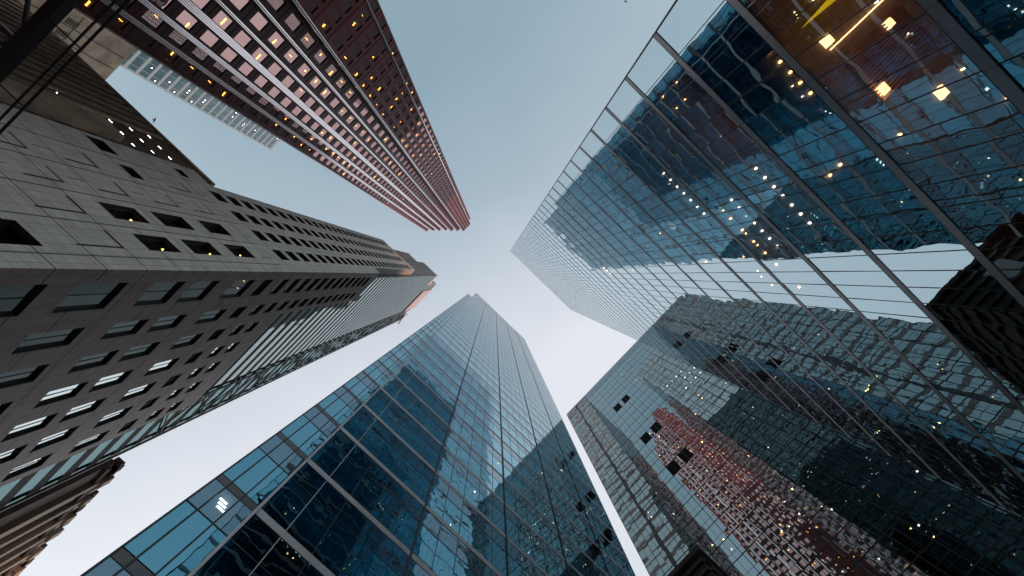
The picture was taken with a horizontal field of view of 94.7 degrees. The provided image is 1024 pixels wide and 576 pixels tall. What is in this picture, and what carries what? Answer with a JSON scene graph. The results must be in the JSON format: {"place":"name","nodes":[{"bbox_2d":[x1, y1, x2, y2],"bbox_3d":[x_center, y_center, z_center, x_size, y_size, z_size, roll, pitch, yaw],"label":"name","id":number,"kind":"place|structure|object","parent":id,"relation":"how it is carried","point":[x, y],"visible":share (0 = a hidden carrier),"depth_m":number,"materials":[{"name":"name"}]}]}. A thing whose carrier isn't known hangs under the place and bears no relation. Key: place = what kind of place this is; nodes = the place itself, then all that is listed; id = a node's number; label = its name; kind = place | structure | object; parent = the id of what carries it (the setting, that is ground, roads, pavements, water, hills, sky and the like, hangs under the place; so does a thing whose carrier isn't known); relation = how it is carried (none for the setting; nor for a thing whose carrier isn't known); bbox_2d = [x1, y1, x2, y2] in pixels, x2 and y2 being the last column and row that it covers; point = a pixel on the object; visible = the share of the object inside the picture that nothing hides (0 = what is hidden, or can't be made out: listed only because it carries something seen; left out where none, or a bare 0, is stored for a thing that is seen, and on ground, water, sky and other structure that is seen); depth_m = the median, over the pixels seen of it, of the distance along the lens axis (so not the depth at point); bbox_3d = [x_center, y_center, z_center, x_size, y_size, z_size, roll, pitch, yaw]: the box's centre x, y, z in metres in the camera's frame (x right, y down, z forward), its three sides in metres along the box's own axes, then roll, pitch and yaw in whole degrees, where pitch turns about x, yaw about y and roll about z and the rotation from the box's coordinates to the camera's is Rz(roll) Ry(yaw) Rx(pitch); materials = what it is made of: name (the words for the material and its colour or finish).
{"place":"outdoors","nodes":[
{"label":"outdoors","id":0,"kind":"place"},
{"bbox_2d":[0,457,125,575],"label":"old building","id":1,"kind":"structure","parent":0,"point":[30,528],"depth_m":67.51,"materials":[{"name":"stone"}]},
{"bbox_2d":[19,0,674,575],"label":"sky","id":2,"kind":"structure","parent":0,"point":[508,91],"materials":[{"name":"blue"}]},
{"bbox_2d":[80,293,635,575],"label":"glass tower","id":3,"kind":"structure","parent":0,"point":[442,444],"depth_m":27.61,"materials":[{"name":"glass"}]},
{"bbox_2d":[510,0,1023,516],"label":"glass tower","id":4,"kind":"structure","parent":0,"point":[810,210],"depth_m":19.47,"materials":[{"name":"blue glass"}]},
{"label":"ground","id":5,"kind":"structure","parent":0,"visible":0},
{"bbox_2d":[0,0,130,133],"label":"steel canopy","id":6,"kind":"object","parent":5,"relation":"on","point":[29,35],"visible":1,"depth_m":8.01,"materials":[{"name":"black metal"}]},
{"bbox_2d":[20,0,134,79],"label":"stone block","id":7,"kind":"structure","parent":5,"relation":"on","point":[104,54],"depth_m":93.27,"materials":[{"name":"brown stone"}]},
{"bbox_2d":[0,0,215,186],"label":"finned building","id":8,"kind":"structure","parent":5,"relation":"on","point":[78,92],"depth_m":55.25,"materials":[{"name":"concrete"}]},
{"bbox_2d":[120,47,280,149],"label":"slab tower","id":9,"kind":"structure","parent":5,"relation":"on","point":[137,62],"depth_m":147.92,"materials":[{"name":"grey glass"}]},
{"bbox_2d":[0,103,413,486],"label":"stone tower","id":10,"kind":"structure","parent":5,"relation":"on","point":[138,289],"depth_m":40.63,"materials":[{"name":"grey stone"}]},
{"bbox_2d":[0,446,22,461],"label":"window","id":11,"kind":"structure","parent":10,"relation":"in","point":[9,454],"depth_m":38.66,"materials":[{"name":"grey glass"}]},
{"bbox_2d":[0,224,31,244],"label":"window","id":12,"kind":"structure","parent":10,"relation":"in","point":[8,235],"depth_m":26.82,"materials":[{"name":"black glass"}]},
{"bbox_2d":[0,285,41,314],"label":"window","id":13,"kind":"structure","parent":10,"relation":"in","point":[12,297],"depth_m":26.41,"materials":[{"name":"grey glass"}]},
{"bbox_2d":[0,365,43,385],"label":"window","id":14,"kind":"structure","parent":10,"relation":"in","point":[7,378],"depth_m":31.88,"materials":[{"name":"grey glass"}]},
{"bbox_2d":[4,455,47,478],"bbox_3d":[-43.585,15.892,42.316,0.080,3.700,1.700,44,-90,-3],"label":"window","id":15,"kind":"structure","parent":10,"relation":"in","point":[36,462],"depth_m":42.57,"materials":[{"name":"grey glass"}]},
{"bbox_2d":[4,414,53,438],"bbox_3d":[-38.441,10.881,37.513,0.080,3.600,1.800,44,-90,-3],"label":"window","id":16,"kind":"structure","parent":10,"relation":"in","point":[31,425],"depth_m":37.71,"materials":[{"name":"grey glass"}]},
{"bbox_2d":[14,328,79,350],"bbox_3d":[-30.687,3.269,31.182,0.080,4.000,1.750,44,-90,-3],"label":"window","id":17,"kind":"structure","parent":10,"relation":"in","point":[44,339],"depth_m":31.26,"materials":[{"name":"grey glass"}]},
{"bbox_2d":[32,427,74,449],"bbox_3d":[-41.120,13.337,42.337,0.080,3.700,1.800,44,-90,-3],"label":"window","id":18,"kind":"structure","parent":10,"relation":"in","point":[63,434],"depth_m":42.57,"materials":[{"name":"grey glass"}]},
{"bbox_2d":[37,383,83,404],"bbox_3d":[-35.941,8.290,37.534,0.080,3.600,1.800,44,-90,-3],"label":"window","id":19,"kind":"structure","parent":10,"relation":"in","point":[68,391],"depth_m":37.73,"materials":[{"name":"grey glass"}]},
{"bbox_2d":[61,399,101,419],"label":"window","id":20,"kind":"structure","parent":10,"relation":"in","point":[89,406],"depth_m":42.58,"materials":[{"name":"grey glass"}]},
{"bbox_2d":[71,432,104,450],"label":"window","id":21,"kind":"structure","parent":10,"relation":"in","point":[97,437],"depth_m":49.06,"materials":[{"name":"grey glass"}]},
{"bbox_2d":[53,283,123,310],"bbox_3d":[-27.940,0.426,31.205,0.080,4.000,2.550,44,-90,-3],"label":"window","id":22,"kind":"structure","parent":10,"relation":"in","point":[91,295],"depth_m":31.29,"materials":[{"name":"grey glass"}]},
{"bbox_2d":[70,351,114,370],"bbox_3d":[-33.388,5.646,37.555,0.080,3.600,1.750,44,-90,-3],"label":"window","id":23,"kind":"structure","parent":10,"relation":"in","point":[96,359],"depth_m":37.74,"materials":[{"name":"grey glass"}]},
{"bbox_2d":[91,371,128,389],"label":"window","id":24,"kind":"structure","parent":10,"relation":"in","point":[108,380],"depth_m":42.59,"materials":[{"name":"grey glass"}]},
{"bbox_2d":[97,407,129,424],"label":"window","id":25,"kind":"structure","parent":10,"relation":"in","point":[117,414],"depth_m":49.15,"materials":[{"name":"grey glass"}]},
{"bbox_2d":[104,207,140,221],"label":"window","id":26,"kind":"structure","parent":10,"relation":"in","point":[116,213],"depth_m":38.29,"materials":[{"name":"black glass"}]},
{"bbox_2d":[103,320,144,336],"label":"window","id":27,"kind":"structure","parent":10,"relation":"in","point":[124,327],"depth_m":37.76,"materials":[{"name":"grey glass"}]},
{"bbox_2d":[121,383,152,399],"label":"window","id":28,"kind":"structure","parent":10,"relation":"in","point":[141,389],"depth_m":49.15,"materials":[{"name":"grey glass"}]},
{"bbox_2d":[121,342,156,358],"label":"window","id":29,"kind":"structure","parent":10,"relation":"in","point":[143,349],"depth_m":42.61,"materials":[{"name":"grey glass"}]},
{"bbox_2d":[137,238,173,251],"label":"window","id":30,"kind":"structure","parent":10,"relation":"in","point":[154,245],"depth_m":38.43,"materials":[{"name":"black glass"}]},
{"bbox_2d":[135,282,181,303],"bbox_3d":[-28.179,0.247,37.598,0.080,3.600,2.550,44,-90,-3],"label":"window","id":31,"kind":"structure","parent":10,"relation":"in","point":[159,291],"depth_m":37.78,"materials":[{"name":"grey glass"}]},
{"bbox_2d":[146,358,176,373],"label":"window","id":32,"kind":"structure","parent":10,"relation":"in","point":[163,365],"depth_m":49.13,"materials":[{"name":"grey glass"}]},
{"bbox_2d":[149,315,183,329],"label":"window","id":33,"kind":"structure","parent":10,"relation":"in","point":[162,322],"depth_m":42.68,"materials":[{"name":"grey glass"}]},
{"bbox_2d":[155,216,187,228],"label":"window","id":34,"kind":"structure","parent":10,"relation":"in","point":[166,221],"depth_m":44.11,"materials":[{"name":"black glass"}]},
{"bbox_2d":[171,334,199,347],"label":"window","id":35,"kind":"structure","parent":10,"relation":"in","point":[188,339],"depth_m":49.18,"materials":[{"name":"grey glass"}]},
{"bbox_2d":[177,281,216,300],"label":"window","id":36,"kind":"structure","parent":10,"relation":"in","point":[197,289],"depth_m":42.67,"materials":[{"name":"grey glass"}]},
{"bbox_2d":[184,243,215,254],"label":"window","id":37,"kind":"structure","parent":10,"relation":"in","point":[196,248],"depth_m":44.27,"materials":[{"name":"black glass"}]},
{"bbox_2d":[196,309,224,321],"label":"window","id":38,"kind":"structure","parent":10,"relation":"in","point":[210,315],"depth_m":49.23,"materials":[{"name":"grey glass"}]},
{"bbox_2d":[202,224,225,234],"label":"window","id":39,"kind":"structure","parent":10,"relation":"in","point":[212,229],"depth_m":50.67,"materials":[{"name":"black glass"}]},
{"bbox_2d":[221,280,252,296],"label":"window","id":40,"kind":"structure","parent":10,"relation":"in","point":[238,286],"depth_m":49.23,"materials":[{"name":"grey glass"}]},
{"bbox_2d":[227,247,248,256],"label":"window","id":41,"kind":"structure","parent":10,"relation":"in","point":[237,252],"depth_m":50.89,"materials":[{"name":"black glass"}]},
{"bbox_2d":[0,249,437,512],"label":"striped tower","id":42,"kind":"structure","parent":5,"relation":"on","point":[284,344],"depth_m":88.08,"materials":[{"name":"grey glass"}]},
{"bbox_2d":[74,0,470,231],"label":"granite tower","id":43,"kind":"structure","parent":5,"relation":"on","point":[328,85],"depth_m":64.35,"materials":[{"name":"brown stone"}]},
{"bbox_2d":[80,0,98,8],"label":"window","id":44,"kind":"structure","parent":43,"relation":"in","point":[89,4],"depth_m":45.62,"materials":[{"name":"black glass"}]},
{"bbox_2d":[104,10,128,29],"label":"window","id":45,"kind":"structure","parent":43,"relation":"in","point":[119,21],"depth_m":49.01,"materials":[{"name":"black glass"}]},
{"bbox_2d":[117,0,135,9],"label":"window","id":46,"kind":"structure","parent":43,"relation":"in","point":[120,2],"depth_m":45.84,"materials":[{"name":"black glass"}]},
{"bbox_2d":[134,30,155,47],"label":"window","id":47,"kind":"structure","parent":43,"relation":"in","point":[142,37],"depth_m":52.70,"materials":[{"name":"black glass"}]},
{"bbox_2d":[140,10,164,29],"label":"window","id":48,"kind":"structure","parent":43,"relation":"in","point":[151,19],"depth_m":48.92,"materials":[{"name":"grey glass"}]},
{"bbox_2d":[151,0,173,9],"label":"window","id":49,"kind":"structure","parent":43,"relation":"in","point":[163,4],"depth_m":45.78,"materials":[{"name":"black glass"}]},
{"bbox_2d":[159,47,178,62],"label":"window","id":50,"kind":"structure","parent":43,"relation":"in","point":[166,53],"depth_m":56.58,"materials":[{"name":"black glass"}]},
{"bbox_2d":[167,30,187,47],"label":"window","id":51,"kind":"structure","parent":43,"relation":"in","point":[175,37],"depth_m":52.80,"materials":[{"name":"grey glass"}]},
{"bbox_2d":[175,10,198,30],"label":"window","id":52,"kind":"structure","parent":43,"relation":"in","point":[185,18],"depth_m":49.03,"materials":[{"name":"pink glass"}]},
{"bbox_2d":[181,62,198,75],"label":"window","id":53,"kind":"structure","parent":43,"relation":"in","point":[188,68],"depth_m":60.45,"materials":[{"name":"black glass"}]},
{"bbox_2d":[190,47,208,62],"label":"window","id":54,"kind":"structure","parent":43,"relation":"in","point":[198,54],"depth_m":56.74,"materials":[{"name":"grey glass"}]},
{"bbox_2d":[190,0,211,10],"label":"window","id":55,"kind":"structure","parent":43,"relation":"in","point":[201,4],"depth_m":45.91,"materials":[{"name":"pink glass"}]},
{"bbox_2d":[201,75,215,87],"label":"window","id":56,"kind":"structure","parent":43,"relation":"in","point":[208,81],"depth_m":64.36,"materials":[{"name":"black glass"}]},
{"bbox_2d":[199,30,219,48],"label":"window","id":57,"kind":"structure","parent":43,"relation":"in","point":[208,37],"depth_m":52.89,"materials":[{"name":"pink glass"}]},
{"bbox_2d":[210,62,226,75],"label":"window","id":58,"kind":"structure","parent":43,"relation":"in","point":[217,68],"depth_m":60.58,"materials":[{"name":"grey glass"}]},
{"bbox_2d":[212,10,233,30],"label":"window","id":59,"kind":"structure","parent":43,"relation":"in","point":[221,19],"depth_m":49.16,"materials":[{"name":"pink glass"}]},
{"bbox_2d":[218,87,231,98],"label":"window","id":60,"kind":"structure","parent":43,"relation":"in","point":[223,92],"depth_m":68.36,"materials":[{"name":"black glass"}]},
{"bbox_2d":[220,47,238,63],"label":"window","id":61,"kind":"structure","parent":43,"relation":"in","point":[228,54],"depth_m":56.85,"materials":[{"name":"pink glass"}]},
{"bbox_2d":[227,75,242,87],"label":"window","id":62,"kind":"structure","parent":43,"relation":"in","point":[234,81],"depth_m":64.46,"materials":[{"name":"black glass"}]},
{"bbox_2d":[229,0,249,11],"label":"window","id":63,"kind":"structure","parent":43,"relation":"in","point":[240,5],"depth_m":45.95,"materials":[{"name":"pink glass"}]},
{"bbox_2d":[234,30,251,47],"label":"window","id":64,"kind":"structure","parent":43,"relation":"in","point":[242,38],"depth_m":53.07,"materials":[{"name":"pink glass"}]},
{"bbox_2d":[238,62,253,76],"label":"window","id":65,"kind":"structure","parent":43,"relation":"in","point":[246,69],"depth_m":60.80,"materials":[{"name":"pink glass"}]},
{"bbox_2d":[243,87,256,98],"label":"window","id":66,"kind":"structure","parent":43,"relation":"in","point":[249,92],"depth_m":68.37,"materials":[{"name":"black glass"}]},
{"bbox_2d":[250,11,268,31],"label":"window","id":67,"kind":"structure","parent":43,"relation":"in","point":[258,21],"depth_m":49.34,"materials":[{"name":"pink glass"}]},
{"bbox_2d":[251,47,268,63],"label":"window","id":68,"kind":"structure","parent":43,"relation":"in","point":[259,54],"depth_m":56.99,"materials":[{"name":"pink glass"}]},
{"bbox_2d":[254,75,268,88],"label":"window","id":69,"kind":"structure","parent":43,"relation":"in","point":[260,81],"depth_m":64.68,"materials":[{"name":"pink glass"}]},
{"bbox_2d":[257,97,268,107],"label":"window","id":70,"kind":"structure","parent":43,"relation":"in","point":[262,102],"depth_m":72.27,"materials":[{"name":"black glass"}]},
{"bbox_2d":[268,86,280,98],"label":"window","id":71,"kind":"structure","parent":43,"relation":"in","point":[274,92],"depth_m":68.53,"materials":[{"name":"pink glass"}]},
{"bbox_2d":[268,62,282,76],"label":"window","id":72,"kind":"structure","parent":43,"relation":"in","point":[274,69],"depth_m":60.88,"materials":[{"name":"pink glass"}]},
{"bbox_2d":[268,31,284,48],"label":"window","id":73,"kind":"structure","parent":43,"relation":"in","point":[276,40],"depth_m":53.24,"materials":[{"name":"pink glass"}]},
{"bbox_2d":[267,0,285,11],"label":"window","id":74,"kind":"structure","parent":43,"relation":"in","point":[276,4],"depth_m":46.07,"materials":[{"name":"pink glass"}]},
{"bbox_2d":[281,75,294,88],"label":"window","id":75,"kind":"structure","parent":43,"relation":"in","point":[288,81],"depth_m":64.77,"materials":[{"name":"pink glass"}]},
{"bbox_2d":[283,48,298,64],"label":"window","id":76,"kind":"structure","parent":43,"relation":"in","point":[291,56],"depth_m":57.17,"materials":[{"name":"pink glass"}]},
{"bbox_2d":[284,12,301,32],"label":"window","id":77,"kind":"structure","parent":43,"relation":"in","point":[293,22],"depth_m":49.49,"materials":[{"name":"pink glass"}]},
{"bbox_2d":[293,87,305,98],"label":"window","id":78,"kind":"structure","parent":43,"relation":"in","point":[300,92],"depth_m":68.72,"materials":[{"name":"pink glass"}]},
{"bbox_2d":[297,63,310,77],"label":"window","id":79,"kind":"structure","parent":43,"relation":"in","point":[304,70],"depth_m":61.08,"materials":[{"name":"pink glass"}]},
{"bbox_2d":[300,31,315,48],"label":"window","id":80,"kind":"structure","parent":43,"relation":"in","point":[308,40],"depth_m":53.40,"materials":[{"name":"pink glass"}]},
{"bbox_2d":[303,0,317,13],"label":"window","id":81,"kind":"structure","parent":43,"relation":"in","point":[311,5],"depth_m":45.98,"materials":[{"name":"black glass"}]},
{"bbox_2d":[309,76,321,88],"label":"window","id":82,"kind":"structure","parent":43,"relation":"in","point":[316,81],"depth_m":64.93,"materials":[{"name":"pink glass"}]},
{"bbox_2d":[314,48,327,64],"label":"window","id":83,"kind":"structure","parent":43,"relation":"in","point":[320,56],"depth_m":57.34,"materials":[{"name":"pink glass"}]},
{"bbox_2d":[318,16,331,33],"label":"window","id":84,"kind":"structure","parent":43,"relation":"in","point":[323,23],"depth_m":49.60,"materials":[{"name":"black glass"}]},
{"bbox_2d":[320,87,331,99],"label":"window","id":85,"kind":"structure","parent":43,"relation":"in","point":[326,92],"depth_m":68.91,"materials":[{"name":"pink glass"}]},
{"bbox_2d":[325,63,338,77],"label":"window","id":86,"kind":"structure","parent":43,"relation":"in","point":[331,70],"depth_m":61.13,"materials":[{"name":"pink glass"}]},
{"bbox_2d":[329,6,341,22],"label":"window","id":87,"kind":"structure","parent":43,"relation":"in","point":[334,13],"depth_m":49.65,"materials":[{"name":"black glass"}]},
{"bbox_2d":[331,36,342,50],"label":"window","id":88,"kind":"structure","parent":43,"relation":"in","point":[336,41],"depth_m":53.45,"materials":[{"name":"black glass"}]},
{"bbox_2d":[336,76,347,88],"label":"window","id":89,"kind":"structure","parent":43,"relation":"in","point":[342,81],"depth_m":65.06,"materials":[{"name":"pink glass"}]},
{"bbox_2d":[339,0,351,12],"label":"window","id":90,"kind":"structure","parent":43,"relation":"in","point":[345,4],"depth_m":49.82,"materials":[{"name":"black glass"}]},
{"bbox_2d":[341,26,352,40],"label":"window","id":91,"kind":"structure","parent":43,"relation":"in","point":[345,32],"depth_m":53.49,"materials":[{"name":"black glass"}]},
{"bbox_2d":[343,53,352,65],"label":"window","id":92,"kind":"structure","parent":43,"relation":"in","point":[347,58],"depth_m":57.41,"materials":[{"name":"black glass"}]},
{"bbox_2d":[345,87,355,99],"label":"window","id":93,"kind":"structure","parent":43,"relation":"in","point":[350,93],"depth_m":69.02,"materials":[{"name":"pink glass"}]},
{"bbox_2d":[351,16,361,31],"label":"window","id":94,"kind":"structure","parent":43,"relation":"in","point":[355,22],"depth_m":53.54,"materials":[{"name":"black glass"}]},
{"bbox_2d":[351,43,361,56],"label":"window","id":95,"kind":"structure","parent":43,"relation":"in","point":[356,49],"depth_m":57.41,"materials":[{"name":"black glass"}]},
{"bbox_2d":[298,141,427,229],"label":"window","id":96,"kind":"structure","parent":43,"relation":"in","point":[301,144],"depth_m":123.79,"materials":[{"name":"pink glass"}]},
{"bbox_2d":[360,6,370,22],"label":"window","id":97,"kind":"structure","parent":43,"relation":"in","point":[364,12],"depth_m":53.54,"materials":[{"name":"black glass"}]},
{"bbox_2d":[361,34,370,47],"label":"window","id":98,"kind":"structure","parent":43,"relation":"in","point":[365,40],"depth_m":57.41,"materials":[{"name":"black glass"}]},
{"bbox_2d":[308,135,433,229],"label":"window","id":99,"kind":"structure","parent":43,"relation":"in","point":[312,138],"depth_m":119.13,"materials":[{"name":"pink glass"}]},
{"bbox_2d":[369,25,378,38],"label":"window","id":100,"kind":"structure","parent":43,"relation":"in","point":[374,32],"depth_m":57.43,"materials":[{"name":"black glass"}]},
{"bbox_2d":[326,135,439,229],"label":"window","id":101,"kind":"structure","parent":43,"relation":"in","point":[331,138],"depth_m":119.23,"materials":[{"name":"pink glass"}]},
{"bbox_2d":[339,129,445,229],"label":"window","id":102,"kind":"structure","parent":43,"relation":"in","point":[343,132],"depth_m":115.82,"materials":[{"name":"pink glass"}]},
{"bbox_2d":[359,129,452,229],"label":"window","id":103,"kind":"structure","parent":43,"relation":"in","point":[363,133],"depth_m":115.10,"materials":[{"name":"pink glass"}]},
{"bbox_2d":[373,123,458,229],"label":"window","id":104,"kind":"structure","parent":43,"relation":"in","point":[377,126],"depth_m":111.02,"materials":[{"name":"pink glass"}]},
{"bbox_2d":[376,79,467,230],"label":"window","id":105,"kind":"structure","parent":43,"relation":"in","point":[399,83],"depth_m":96.41,"materials":[{"name":"black glass"}]},
{"bbox_2d":[396,59,469,218],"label":"window","id":106,"kind":"structure","parent":43,"relation":"in","point":[399,62],"depth_m":95.83,"materials":[{"name":"black glass"}]},
{"bbox_2d":[667,545,728,575],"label":"building","id":107,"kind":"structure","parent":5,"relation":"on","point":[697,560],"depth_m":44.38,"materials":[{"name":"stone"}]},
{"bbox_2d":[567,340,1023,575],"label":"glass tower","id":108,"kind":"structure","parent":5,"relation":"on","point":[727,477],"depth_m":67.04,"materials":[{"name":"blue glass"}]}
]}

